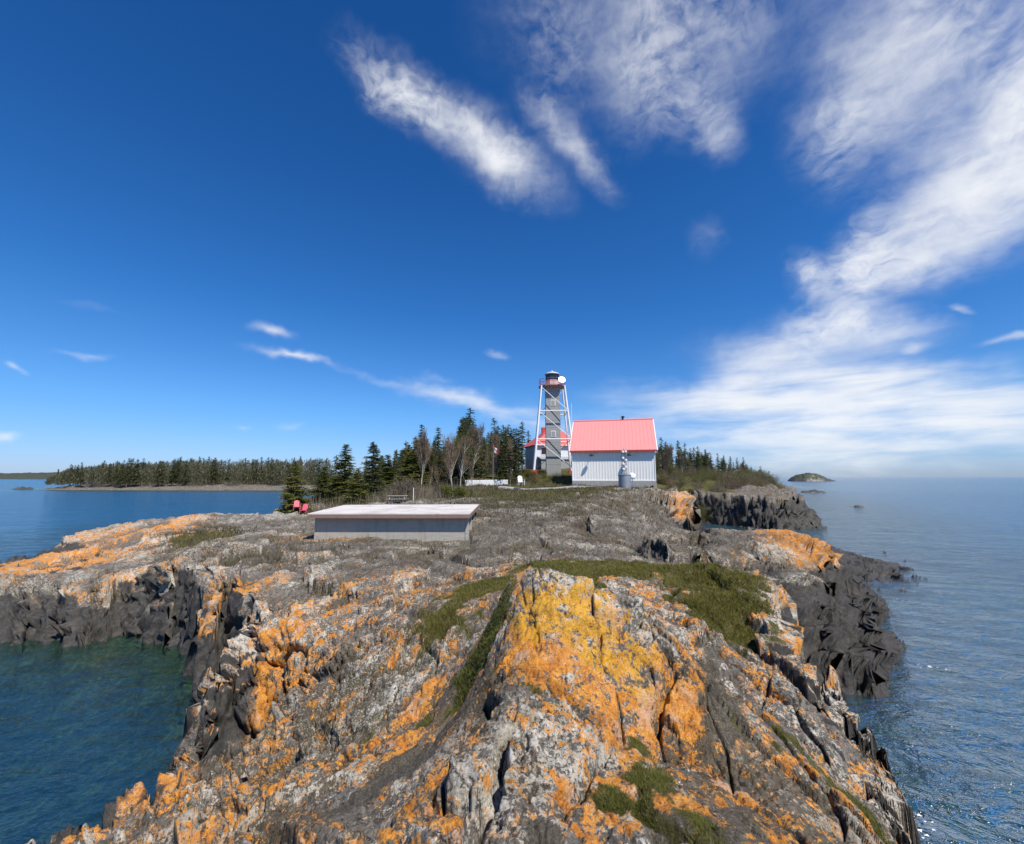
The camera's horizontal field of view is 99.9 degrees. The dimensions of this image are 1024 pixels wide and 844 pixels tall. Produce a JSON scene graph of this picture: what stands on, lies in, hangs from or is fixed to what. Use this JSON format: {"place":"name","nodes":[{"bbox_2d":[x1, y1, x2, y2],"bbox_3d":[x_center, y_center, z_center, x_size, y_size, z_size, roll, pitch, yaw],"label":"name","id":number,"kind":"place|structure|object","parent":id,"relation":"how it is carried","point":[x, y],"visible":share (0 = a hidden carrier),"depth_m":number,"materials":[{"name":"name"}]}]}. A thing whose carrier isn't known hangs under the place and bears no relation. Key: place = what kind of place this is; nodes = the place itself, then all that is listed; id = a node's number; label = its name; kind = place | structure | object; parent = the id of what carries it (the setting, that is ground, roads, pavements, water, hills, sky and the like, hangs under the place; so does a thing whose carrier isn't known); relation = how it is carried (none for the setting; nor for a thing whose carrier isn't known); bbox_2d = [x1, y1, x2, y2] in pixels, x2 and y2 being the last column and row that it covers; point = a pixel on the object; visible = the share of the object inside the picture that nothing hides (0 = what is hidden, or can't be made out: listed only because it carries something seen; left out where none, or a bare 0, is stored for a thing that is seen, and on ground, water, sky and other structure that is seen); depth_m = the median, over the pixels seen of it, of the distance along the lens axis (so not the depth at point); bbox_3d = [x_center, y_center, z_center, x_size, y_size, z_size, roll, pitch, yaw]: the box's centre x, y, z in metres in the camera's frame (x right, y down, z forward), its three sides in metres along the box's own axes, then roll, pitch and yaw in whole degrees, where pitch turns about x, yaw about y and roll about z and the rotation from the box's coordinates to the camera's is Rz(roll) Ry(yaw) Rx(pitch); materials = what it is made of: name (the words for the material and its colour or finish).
{"place":"outdoors","nodes":[
{"label":"outdoors","id":0,"kind":"place"},
{"bbox_2d":[0,472,361,478],"bbox_3d":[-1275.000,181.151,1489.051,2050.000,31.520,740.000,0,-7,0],"label":"hills","id":1,"kind":"structure","parent":0,"point":[30,475],"depth_m":1267.63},
{"bbox_2d":[0,468,1023,843],"bbox_3d":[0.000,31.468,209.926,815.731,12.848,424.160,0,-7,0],"label":"rocky ground","id":2,"kind":"structure","parent":0,"point":[160,706],"depth_m":7.22,"materials":[{"name":"stone"}]},
{"bbox_2d":[113,460,126,486],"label":"spruce tree","id":3,"kind":"object","parent":2,"relation":"on","point":[120,481],"visible":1,"depth_m":203.18,"materials":[{"name":"green plant"}]},
{"bbox_2d":[123,458,131,486],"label":"spruce tree","id":4,"kind":"object","parent":2,"relation":"on","point":[127,474],"visible":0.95,"depth_m":204.66,"materials":[{"name":"green plant"}]},
{"bbox_2d":[129,459,140,485],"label":"spruce tree","id":5,"kind":"object","parent":2,"relation":"on","point":[136,479],"visible":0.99,"depth_m":206.50,"materials":[{"name":"green plant"}]},
{"bbox_2d":[152,461,162,485],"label":"spruce tree","id":6,"kind":"object","parent":2,"relation":"on","point":[156,476],"visible":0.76,"depth_m":205.98,"materials":[{"name":"green plant"}]},
{"bbox_2d":[156,461,166,486],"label":"spruce tree","id":7,"kind":"object","parent":2,"relation":"on","point":[161,476],"visible":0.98,"depth_m":205.55,"materials":[{"name":"green plant"}]},
{"bbox_2d":[166,459,178,486],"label":"spruce tree","id":8,"kind":"object","parent":2,"relation":"on","point":[172,477],"visible":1,"depth_m":205.47,"materials":[{"name":"green plant"}]},
{"bbox_2d":[174,462,181,485],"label":"spruce tree","id":9,"kind":"object","parent":2,"relation":"on","point":[178,474],"visible":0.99,"depth_m":207.01,"materials":[{"name":"green plant"}]},
{"bbox_2d":[180,461,188,485],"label":"spruce tree","id":10,"kind":"object","parent":2,"relation":"on","point":[183,481],"visible":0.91,"depth_m":206.58,"materials":[{"name":"green plant"}]},
{"bbox_2d":[44,457,333,484],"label":"shore wood","id":11,"kind":"object","parent":2,"relation":"on","point":[92,476],"visible":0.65,"depth_m":208.16,"materials":[{"name":"plant"}]},
{"bbox_2d":[211,457,220,484],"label":"spruce tree","id":12,"kind":"object","parent":2,"relation":"on","point":[215,470],"visible":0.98,"depth_m":207.18,"materials":[{"name":"green plant"}]},
{"bbox_2d":[223,459,232,484],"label":"spruce tree","id":13,"kind":"object","parent":2,"relation":"on","point":[227,479],"visible":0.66,"depth_m":210.28,"materials":[{"name":"green plant"}]},
{"bbox_2d":[273,461,315,513],"bbox_3d":[-21.328,6.655,42.279,3.940,5.706,4.362,-3,-9,27],"label":"fir tree","id":14,"kind":"object","parent":2,"relation":"on","point":[290,497],"visible":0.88,"depth_m":42.15,"materials":[{"name":"green plant"}]},
{"bbox_2d":[308,458,323,498],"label":"spruce tree","id":15,"kind":"object","parent":2,"relation":"on","point":[316,475],"visible":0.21,"depth_m":87.19,"materials":[{"name":"green plant"}]},
{"bbox_2d":[309,466,332,503],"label":"fir tree","id":16,"kind":"object","parent":2,"relation":"on","point":[324,480],"visible":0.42,"depth_m":51.19,"materials":[{"name":"green plant"}]},
{"bbox_2d":[329,456,341,496],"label":"spruce tree","id":17,"kind":"object","parent":2,"relation":"on","point":[335,463],"visible":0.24,"depth_m":69.67,"materials":[{"name":"green plant"}]},
{"bbox_2d":[320,444,356,506],"bbox_3d":[-19.214,6.226,49.535,5.208,7.469,5.234,4,-7,-31],"label":"fir tree","id":18,"kind":"object","parent":2,"relation":"on","point":[346,468],"visible":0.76,"depth_m":49.03,"materials":[{"name":"green plant"}]},
{"bbox_2d":[340,468,374,505],"bbox_3d":[-16.486,7.149,45.105,4.285,4.672,3.871,-5,-7,20],"label":"fir tree","id":19,"kind":"object","parent":2,"relation":"on","point":[357,489],"visible":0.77,"depth_m":44.91,"materials":[{"name":"green plant"}]},
{"bbox_2d":[215,587,508,808],"bbox_3d":[-1.619,3.674,6.268,4.778,3.300,4.408,6,-9,-40],"label":"rock","id":20,"kind":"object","parent":2,"relation":"on","point":[390,671],"depth_m":6.18,"materials":[{"name":"stone"}]},
{"bbox_2d":[352,442,388,500],"bbox_3d":[-15.762,5.807,48.044,4.509,7.514,4.988,-8,-9,43],"label":"fir tree","id":21,"kind":"object","parent":2,"relation":"on","point":[372,471],"visible":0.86,"depth_m":47.42,"materials":[{"name":"green plant"}]},
{"bbox_2d":[366,455,386,485],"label":"fir tree","id":22,"kind":"object","parent":2,"relation":"on","point":[382,456],"visible":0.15,"depth_m":161.21,"materials":[{"name":"green plant"}]},
{"bbox_2d":[371,454,396,491],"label":"fir tree","id":23,"kind":"object","parent":2,"relation":"on","point":[388,461],"visible":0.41,"depth_m":56.93,"materials":[{"name":"green plant"}]},
{"bbox_2d":[307,504,478,541],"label":"concrete platform","id":24,"kind":"structure","parent":2,"relation":"on","point":[439,522],"depth_m":22.66,"materials":[{"name":"concrete"}]},
{"bbox_2d":[254,477,533,513],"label":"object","id":25,"kind":"object","parent":2,"relation":"on","point":[430,492],"visible":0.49,"depth_m":45.37,"materials":[{"name":"plant"}]},
{"bbox_2d":[392,450,401,475],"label":"spruce tree","id":26,"kind":"object","parent":2,"relation":"on","point":[396,461],"visible":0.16,"depth_m":83.59,"materials":[{"name":"green plant"}]},
{"bbox_2d":[388,495,408,502],"bbox_3d":[-11.008,7.511,41.382,1.900,0.864,1.560,1,-7,-6],"label":"picnic table","id":27,"kind":"object","parent":2,"relation":"on","point":[390,498],"visible":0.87,"depth_m":41.42,"materials":[{"name":"grey wood"}]},
{"bbox_2d":[377,475,428,501],"bbox_3d":[-11.259,7.003,45.553,5.708,3.199,5.642,0,-7,1],"label":"bare bush","id":28,"kind":"object","parent":2,"relation":"on","point":[407,485],"visible":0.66,"depth_m":45.05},
{"bbox_2d":[392,453,419,488],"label":"fir tree","id":29,"kind":"object","parent":2,"relation":"on","point":[402,469],"visible":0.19,"depth_m":53.55,"materials":[{"name":"green plant"}]},
{"bbox_2d":[396,445,418,475],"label":"fir tree","id":30,"kind":"object","parent":2,"relation":"on","point":[407,450],"visible":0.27,"depth_m":61.86,"materials":[{"name":"green plant"}]},
{"bbox_2d":[396,454,425,486],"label":"fir tree","id":31,"kind":"object","parent":2,"relation":"on","point":[405,463],"visible":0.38,"depth_m":52.98,"materials":[{"name":"green plant"}]},
{"bbox_2d":[390,450,432,489],"bbox_3d":[-12.161,6.509,53.746,6.600,6.094,5.961,-1,-7,-8],"label":"fir tree","id":32,"kind":"object","parent":2,"relation":"on","point":[418,478],"visible":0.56,"depth_m":53.05,"materials":[{"name":"green plant"}]},
{"bbox_2d":[414,428,432,492],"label":"birch tree","id":33,"kind":"object","parent":2,"relation":"on","point":[423,450],"visible":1,"depth_m":52.28,"materials":[{"name":"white plant"}]},
{"bbox_2d":[0,477,855,629],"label":"dry grass","id":34,"kind":"structure","parent":2,"relation":"on","point":[589,489],"depth_m":28.30,"materials":[{"name":"plant"}]},
{"bbox_2d":[427,449,437,485],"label":"bare tree","id":35,"kind":"object","parent":2,"relation":"on","point":[433,462],"visible":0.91,"depth_m":56.56,"materials":[{"name":"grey plant"}]},
{"bbox_2d":[428,441,438,482],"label":"spruce tree","id":36,"kind":"object","parent":2,"relation":"on","point":[435,457],"visible":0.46,"depth_m":59.93,"materials":[{"name":"green plant"}]},
{"bbox_2d":[427,435,447,479],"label":"spruce tree","id":37,"kind":"object","parent":2,"relation":"on","point":[439,444],"visible":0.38,"depth_m":62.74,"materials":[{"name":"green plant"}]},
{"bbox_2d":[432,427,443,449],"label":"spruce tree","id":38,"kind":"object","parent":2,"relation":"on","point":[437,437],"visible":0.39,"depth_m":69.92,"materials":[{"name":"green plant"}]},
{"bbox_2d":[433,450,445,484],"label":"spruce tree","id":39,"kind":"object","parent":2,"relation":"on","point":[440,468],"visible":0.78,"depth_m":58.54,"materials":[{"name":"green plant"}]},
{"bbox_2d":[440,446,447,480],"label":"spruce tree","id":40,"kind":"object","parent":2,"relation":"on","point":[444,463],"visible":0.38,"depth_m":64.27,"materials":[{"name":"green plant"}]},
{"bbox_2d":[436,450,457,478],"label":"bare tree","id":41,"kind":"object","parent":2,"relation":"on","point":[451,464],"visible":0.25,"depth_m":56.58,"materials":[{"name":"grey plant"}]},
{"bbox_2d":[440,431,458,489],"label":"birch tree","id":42,"kind":"object","parent":2,"relation":"on","point":[449,453],"visible":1,"depth_m":45.89,"materials":[{"name":"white plant"}]},
{"bbox_2d":[440,483,462,497],"bbox_3d":[-6.240,7.030,44.292,2.926,1.850,3.849,0,-7,3],"label":"juniper bush","id":43,"kind":"object","parent":2,"relation":"on","point":[444,488],"visible":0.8,"depth_m":43.95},
{"bbox_2d":[447,486,473,496],"bbox_3d":[-5.208,7.108,43.795,3.124,1.502,2.375,1,-7,-11],"label":"juniper bush","id":44,"kind":"object","parent":2,"relation":"on","point":[463,493],"visible":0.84,"depth_m":43.61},
{"bbox_2d":[453,430,467,482],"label":"spruce tree","id":45,"kind":"object","parent":2,"relation":"on","point":[457,475],"visible":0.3,"depth_m":58.23,"materials":[{"name":"green plant"}]},
{"bbox_2d":[449,426,475,482],"bbox_3d":[-6.661,4.763,58.748,3.829,8.665,3.673,-4,-10,40],"label":"spruce tree","id":46,"kind":"object","parent":2,"relation":"on","point":[466,476],"visible":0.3,"depth_m":58.55,"materials":[{"name":"green plant"}]},
{"bbox_2d":[449,431,478,481],"bbox_3d":[-6.575,4.544,56.849,3.502,8.128,4.471,7,-10,-42],"label":"bare tree","id":47,"kind":"object","parent":2,"relation":"on","point":[456,443],"visible":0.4,"depth_m":57.11,"materials":[{"name":"grey plant"}]},
{"bbox_2d":[456,418,474,483],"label":"spruce tree","id":48,"kind":"object","parent":2,"relation":"on","point":[467,438],"visible":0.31,"depth_m":60.44,"materials":[{"name":"green plant"}]},
{"bbox_2d":[454,433,478,484],"bbox_3d":[-6.133,4.857,54.274,3.686,7.231,2.625,-1,-8,17],"label":"bare tree","id":49,"kind":"object","parent":2,"relation":"on","point":[462,463],"visible":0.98,"depth_m":54.41,"materials":[{"name":"plant"}]},
{"bbox_2d":[458,408,479,470],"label":"spruce tree","id":50,"kind":"object","parent":2,"relation":"on","point":[470,418],"visible":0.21,"depth_m":74.63,"materials":[{"name":"green plant"}]},
{"bbox_2d":[466,460,475,484],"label":"bare tree","id":51,"kind":"object","parent":2,"relation":"on","point":[471,471],"visible":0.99,"depth_m":54.79,"materials":[{"name":"plant"}]},
{"bbox_2d":[466,422,477,474],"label":"bare tree","id":52,"kind":"object","parent":2,"relation":"on","point":[471,431],"visible":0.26,"depth_m":68.62,"materials":[{"name":"brown plant"}]},
{"bbox_2d":[470,421,487,466],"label":"bare tree","id":53,"kind":"object","parent":2,"relation":"on","point":[478,437],"visible":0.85,"depth_m":63.63,"materials":[{"name":"plant"}]},
{"bbox_2d":[474,438,489,479],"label":"spruce tree","id":54,"kind":"object","parent":2,"relation":"on","point":[483,472],"visible":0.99,"depth_m":57.57,"materials":[{"name":"green plant"}]},
{"bbox_2d":[465,480,507,485],"bbox_3d":[-3.332,8.058,56.432,5.600,0.940,0.240,0,-7,-2],"label":"sign","id":55,"kind":"object","parent":2,"relation":"on","point":[494,482],"visible":0.54,"depth_m":56.34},
{"bbox_2d":[489,433,494,475],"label":"spruce tree","id":56,"kind":"object","parent":2,"relation":"on","point":[491,441],"visible":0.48,"depth_m":65.64,"materials":[{"name":"green plant"}]},
{"bbox_2d":[488,418,500,466],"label":"spruce tree","id":57,"kind":"object","parent":2,"relation":"on","point":[494,421],"visible":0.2,"depth_m":72.12,"materials":[{"name":"green plant"}]},
{"bbox_2d":[490,455,498,478],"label":"bare tree","id":58,"kind":"object","parent":2,"relation":"on","point":[493,465],"visible":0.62,"depth_m":61.70,"materials":[{"name":"grey plant"}]},
{"bbox_2d":[485,430,505,469],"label":"bare tree","id":59,"kind":"object","parent":2,"relation":"on","point":[496,457],"visible":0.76,"depth_m":58.73,"materials":[{"name":"plant"}]},
{"bbox_2d":[494,432,508,478],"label":"spruce tree","id":60,"kind":"object","parent":2,"relation":"on","point":[503,437],"visible":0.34,"depth_m":61.46,"materials":[{"name":"green plant"}]},
{"bbox_2d":[497,449,506,479],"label":"spruce tree","id":61,"kind":"object","parent":2,"relation":"on","point":[500,471],"visible":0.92,"depth_m":57.19,"materials":[{"name":"green plant"}]},
{"bbox_2d":[493,436,513,481],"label":"spruce tree","id":62,"kind":"object","parent":2,"relation":"on","point":[503,447],"visible":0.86,"depth_m":57.62,"materials":[{"name":"green plant"}]},
{"bbox_2d":[501,444,513,470],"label":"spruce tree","id":63,"kind":"object","parent":2,"relation":"on","point":[509,463],"visible":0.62,"depth_m":58.92,"materials":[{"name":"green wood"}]},
{"bbox_2d":[505,471,517,483],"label":"undergrowth bush","id":64,"kind":"object","parent":2,"relation":"on","point":[513,481],"visible":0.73,"depth_m":56.55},
{"bbox_2d":[508,428,523,482],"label":"spruce tree","id":65,"kind":"object","parent":2,"relation":"on","point":[516,470],"visible":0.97,"depth_m":57.23,"materials":[{"name":"green plant"}]},
{"bbox_2d":[513,430,524,468],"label":"spruce tree","id":66,"kind":"object","parent":2,"relation":"on","point":[520,446],"visible":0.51,"depth_m":70.66,"materials":[{"name":"green plant"}]},
{"bbox_2d":[517,422,526,467],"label":"spruce tree","id":67,"kind":"object","parent":2,"relation":"on","point":[522,432],"visible":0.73,"depth_m":96.85,"materials":[{"name":"green plant"}]},
{"bbox_2d":[518,470,547,478],"bbox_3d":[2.667,7.318,59.882,4.606,1.811,3.502,-2,-8,18],"label":"undergrowth bush","id":68,"kind":"object","parent":2,"relation":"on","point":[528,474],"visible":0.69,"depth_m":59.49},
{"bbox_2d":[522,427,571,469],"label":"keepers house","id":69,"kind":"structure","parent":2,"relation":"on","point":[540,455],"depth_m":76.66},
{"bbox_2d":[531,371,571,475],"bbox_3d":[6.205,0.561,65.458,6.720,17.200,6.720,0,-7,1],"label":"lighthouse","id":70,"kind":"object","parent":2,"relation":"on","point":[552,387],"visible":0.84,"depth_m":64.34,"materials":[{"name":"white metal"}]},
{"bbox_2d":[370,558,778,736],"bbox_3d":[2.794,4.881,8.979,9.426,5.241,8.200,0,-7,0],"label":"heath mat","id":71,"kind":"object","parent":2,"relation":"on","point":[698,601],"visible":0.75,"depth_m":7.88,"materials":[{"name":"plant"}]},
{"bbox_2d":[569,416,657,487],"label":"fog signal building","id":72,"kind":"structure","parent":2,"relation":"on","point":[596,447],"depth_m":52.71,"materials":[{"name":"white paint"}]},
{"bbox_2d":[618,474,630,488],"bbox_3d":[12.078,6.538,46.043,1.400,1.900,1.400,0,-7,0],"label":"water tank","id":73,"kind":"object","parent":2,"relation":"on","point":[624,480],"visible":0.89,"depth_m":45.51,"materials":[{"name":"metal"}]},
{"bbox_2d":[620,450,626,473],"bbox_3d":[11.977,4.178,46.234,0.670,2.850,0.668,3,-8,-20],"label":"signal mast","id":74,"kind":"object","parent":73,"relation":"on","point":[623,464],"visible":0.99,"depth_m":46.11,"materials":[{"name":"metal"}]},
{"bbox_2d":[359,561,893,843],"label":"moss tufts","id":75,"kind":"object","parent":2,"relation":"on","point":[662,777],"visible":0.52,"depth_m":2.82,"materials":[{"name":"plant"}]},
{"bbox_2d":[658,438,665,472],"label":"spruce tree","id":76,"kind":"object","parent":2,"relation":"on","point":[661,449],"visible":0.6,"depth_m":77.76,"materials":[{"name":"green plant"}]},
{"bbox_2d":[658,443,672,472],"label":"bare tree","id":77,"kind":"object","parent":2,"relation":"on","point":[668,453],"visible":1,"depth_m":70.51,"materials":[{"name":"brown plant"}]},
{"bbox_2d":[656,469,678,484],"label":"ridge shrub","id":78,"kind":"object","parent":2,"relation":"on","point":[667,476],"visible":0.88,"depth_m":67.22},
{"bbox_2d":[675,440,682,473],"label":"spruce tree","id":79,"kind":"object","parent":2,"relation":"on","point":[677,453],"visible":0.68,"depth_m":89.75,"materials":[{"name":"green plant"}]},
{"bbox_2d":[670,476,688,486],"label":"ridge shrub","id":80,"kind":"object","parent":2,"relation":"on","point":[680,484],"visible":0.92,"depth_m":66.87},
{"bbox_2d":[674,449,686,475],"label":"bare tree","id":81,"kind":"object","parent":2,"relation":"on","point":[680,460],"visible":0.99,"depth_m":81.61,"materials":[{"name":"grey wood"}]},
{"bbox_2d":[673,471,693,485],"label":"ridge shrub","id":82,"kind":"object","parent":2,"relation":"on","point":[682,478],"visible":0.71,"depth_m":68.23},
{"bbox_2d":[681,443,690,473],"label":"spruce tree","id":83,"kind":"object","parent":2,"relation":"on","point":[686,453],"visible":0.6,"depth_m":87.63,"materials":[{"name":"green plant"}]},
{"bbox_2d":[690,447,697,470],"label":"spruce tree","id":84,"kind":"object","parent":2,"relation":"on","point":[694,455],"visible":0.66,"depth_m":89.78,"materials":[{"name":"green plant"}]},
{"bbox_2d":[687,478,704,488],"bbox_3d":[27.858,9.259,64.701,3.529,2.021,3.114,4,-8,-30],"label":"ridge shrub","id":85,"kind":"object","parent":2,"relation":"on","point":[698,487],"visible":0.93,"depth_m":64.67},
{"bbox_2d":[692,453,700,472],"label":"spruce tree","id":86,"kind":"object","parent":2,"relation":"on","point":[696,462],"visible":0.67,"depth_m":85.63,"materials":[{"name":"green plant"}]},
{"bbox_2d":[685,470,713,486],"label":"ridge shrub","id":87,"kind":"object","parent":2,"relation":"on","point":[700,481],"visible":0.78,"depth_m":67.71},
{"bbox_2d":[696,446,703,472],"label":"spruce tree","id":88,"kind":"object","parent":2,"relation":"on","point":[698,454],"visible":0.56,"depth_m":91.65,"materials":[{"name":"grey plant"}]},
{"bbox_2d":[690,467,713,479],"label":"ridge shrub","id":89,"kind":"object","parent":2,"relation":"on","point":[704,471],"visible":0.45,"depth_m":75.58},
{"bbox_2d":[698,503,711,521],"bbox_3d":[26.253,12.120,58.240,4.887,2.832,5.130,3,-8,-22],"label":"ridge shrub","id":90,"kind":"object","parent":2,"relation":"on","point":[702,513],"visible":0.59,"depth_m":58.00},
{"bbox_2d":[707,452,716,469],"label":"spruce tree","id":91,"kind":"object","parent":2,"relation":"on","point":[711,465],"visible":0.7,"depth_m":97.55,"materials":[{"name":"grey plant"}]},
{"bbox_2d":[708,481,726,492],"bbox_3d":[29.550,9.233,61.877,3.340,1.913,2.947,-3,-8,20],"label":"ridge shrub","id":92,"kind":"object","parent":2,"relation":"on","point":[717,490],"visible":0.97,"depth_m":61.70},
{"bbox_2d":[712,475,733,486],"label":"ridge shrub","id":93,"kind":"object","parent":2,"relation":"on","point":[720,479],"visible":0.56,"depth_m":68.52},
{"bbox_2d":[717,480,732,491],"bbox_3d":[31.106,9.344,63.529,3.065,1.989,3.473,4,-8,-30],"label":"ridge shrub","id":94,"kind":"object","parent":2,"relation":"on","point":[726,488],"visible":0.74,"depth_m":63.25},
{"bbox_2d":[721,474,746,489],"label":"ridge shrub","id":95,"kind":"object","parent":2,"relation":"on","point":[730,483],"visible":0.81,"depth_m":67.05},
{"bbox_2d":[733,473,749,487],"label":"ridge shrub","id":96,"kind":"object","parent":2,"relation":"on","point":[739,480],"visible":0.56,"depth_m":69.27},
{"bbox_2d":[746,471,767,486],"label":"ridge shrub","id":97,"kind":"object","parent":2,"relation":"on","point":[756,478],"visible":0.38,"depth_m":75.63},
{"bbox_2d":[757,470,778,482],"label":"ridge shrub","id":98,"kind":"object","parent":2,"relation":"on","point":[766,476],"visible":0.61,"depth_m":85.99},
{"bbox_2d":[0,477,1023,843],"bbox_3d":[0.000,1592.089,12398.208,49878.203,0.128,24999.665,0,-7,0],"label":"sea","id":99,"kind":"structure","parent":0,"point":[972,525],"depth_m":24.82,"materials":[{"name":"liquid"}]},
{"bbox_2d":[801,489,825,492],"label":"rock reef","id":100,"kind":"object","parent":99,"relation":"in","point":[814,491],"visible":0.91,"depth_m":166.61},
{"bbox_2d":[0,0,1023,476],"label":"sky","id":101,"kind":"structure","parent":0,"point":[784,237],"materials":[{"name":"blue"}]},
{"bbox_2d":[498,486,592,490],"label":"path","id":102,"kind":"structure","parent":0,"point":[504,487],"depth_m":50.29,"materials":[{"name":"concrete"}]},
{"bbox_2d":[788,473,833,480],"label":"island","id":103,"kind":"structure","parent":0,"point":[808,477],"depth_m":601.54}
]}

